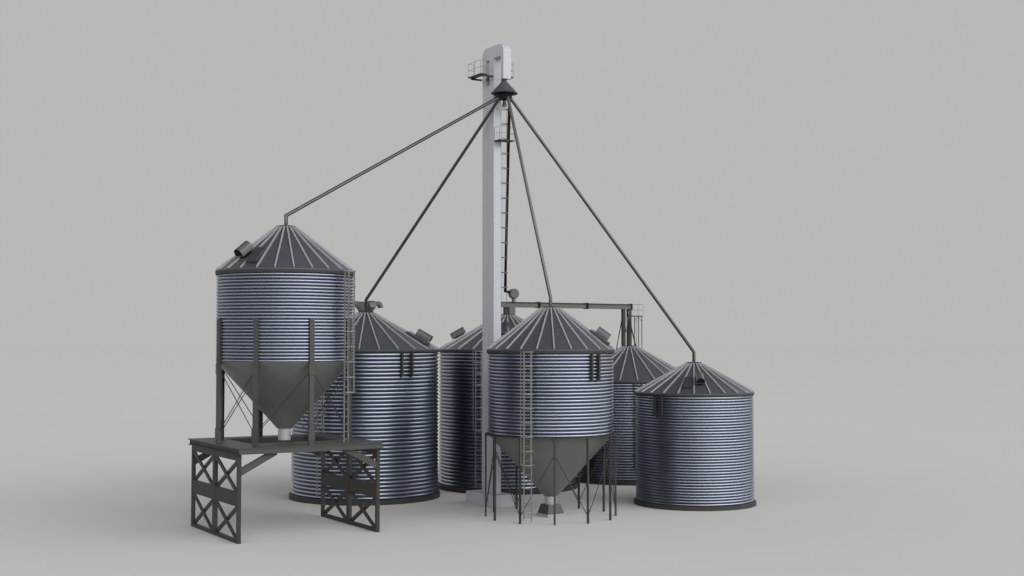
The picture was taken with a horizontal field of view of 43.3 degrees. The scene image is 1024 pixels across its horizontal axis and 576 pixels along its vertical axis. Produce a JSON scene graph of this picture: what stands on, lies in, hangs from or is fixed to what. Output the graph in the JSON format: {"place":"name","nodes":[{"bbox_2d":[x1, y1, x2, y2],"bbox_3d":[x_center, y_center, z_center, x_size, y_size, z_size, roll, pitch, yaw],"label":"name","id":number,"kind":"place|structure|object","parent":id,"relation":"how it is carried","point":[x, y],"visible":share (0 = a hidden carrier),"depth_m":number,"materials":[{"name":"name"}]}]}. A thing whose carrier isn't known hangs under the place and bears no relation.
{"place":"outdoors","nodes":[
{"label":"outdoors","id":0,"kind":"place"},
{"bbox_2d":[466,44,517,507],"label":"elevator tower","id":1,"kind":"structure","parent":0,"point":[495,74],"depth_m":82.07,"materials":[{"name":"grey metal"}]},
{"bbox_2d":[284,96,499,224],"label":"spout pipe","id":2,"kind":"object","parent":1,"relation":"attached to","point":[311,201],"visible":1,"depth_m":75.77,"materials":[{"name":"metal"}]},
{"bbox_2d":[364,100,499,311],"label":"spout pipe","id":3,"kind":"object","parent":1,"relation":"attached to","point":[431,201],"visible":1,"depth_m":84.16,"materials":[{"name":"metal"}]},
{"bbox_2d":[504,101,510,292],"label":"spout pipe","id":4,"kind":"object","parent":1,"relation":"attached to","point":[507,180],"visible":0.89,"depth_m":86.36,"materials":[{"name":"black metal"}]},
{"bbox_2d":[507,96,551,305],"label":"spout pipe","id":5,"kind":"object","parent":1,"relation":"attached to","point":[530,202],"visible":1,"depth_m":78.82,"materials":[{"name":"metal"}]},
{"bbox_2d":[510,98,695,361],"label":"spout pipe","id":6,"kind":"object","parent":1,"relation":"attached to","point":[604,228],"visible":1,"depth_m":82.13,"materials":[{"name":"metal"}]},
{"bbox_2d":[0,345,1023,575],"bbox_3d":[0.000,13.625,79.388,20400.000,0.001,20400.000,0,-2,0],"label":"floor","id":7,"kind":"structure","parent":0,"point":[888,460],"depth_m":88.43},
{"bbox_2d":[188,433,384,543],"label":"steel platform","id":8,"kind":"structure","parent":7,"relation":"on","point":[268,447],"depth_m":69.97,"materials":[{"name":"grey metal"}]},
{"bbox_2d":[215,225,355,445],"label":"hopper silo","id":9,"kind":"object","parent":8,"relation":"on","point":[285,301],"visible":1,"depth_m":68.72,"materials":[{"name":"grey metal"}]},
{"bbox_2d":[289,301,439,505],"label":"storage silo","id":10,"kind":"object","parent":7,"relation":"on","point":[394,402],"visible":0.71,"depth_m":82.47,"materials":[{"name":"grey metal"}]},
{"bbox_2d":[437,314,577,494],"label":"storage silo","id":11,"kind":"object","parent":7,"relation":"on","point":[460,421],"visible":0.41,"depth_m":88.64,"materials":[{"name":"grey metal"}]},
{"bbox_2d":[536,503,564,517],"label":"discharge boot","id":12,"kind":"object","parent":7,"relation":"on","point":[546,510],"visible":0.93,"depth_m":76.04,"materials":[{"name":"metal"}]},
{"bbox_2d":[485,306,616,524],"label":"hopper silo","id":13,"kind":"object","parent":7,"relation":"on","point":[550,432],"visible":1,"depth_m":73.91,"materials":[{"name":"galvanised steel"},{"name":"grey painted steel"},{"name":"dark olive steel"}]},
{"bbox_2d":[575,345,675,485],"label":"storage silo","id":14,"kind":"object","parent":7,"relation":"on","point":[635,367],"visible":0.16,"depth_m":93.30,"materials":[{"name":"galvanised steel"},{"name":"grey painted steel"},{"name":"dark olive steel"}]},
{"bbox_2d":[501,289,635,349],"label":"bridge conveyor","id":15,"kind":"object","parent":14,"relation":"on","point":[626,318],"visible":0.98,"depth_m":96.30,"materials":[{"name":"grey metal"}]},
{"bbox_2d":[631,304,642,347],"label":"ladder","id":16,"kind":"structure","parent":14,"relation":"on","point":[637,316],"depth_m":98.75,"materials":[{"name":"grey metal"}]},
{"bbox_2d":[634,362,756,510],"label":"storage silo","id":17,"kind":"object","parent":7,"relation":"on","point":[694,436],"visible":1,"depth_m":79.45,"materials":[{"name":"galvanised steel"},{"name":"grey painted steel"},{"name":"dark olive steel"}]},
{"bbox_2d":[0,0,1023,344],"label":"sky","id":18,"kind":"structure","parent":0,"point":[773,172],"materials":[{"name":"grey"}]}
]}

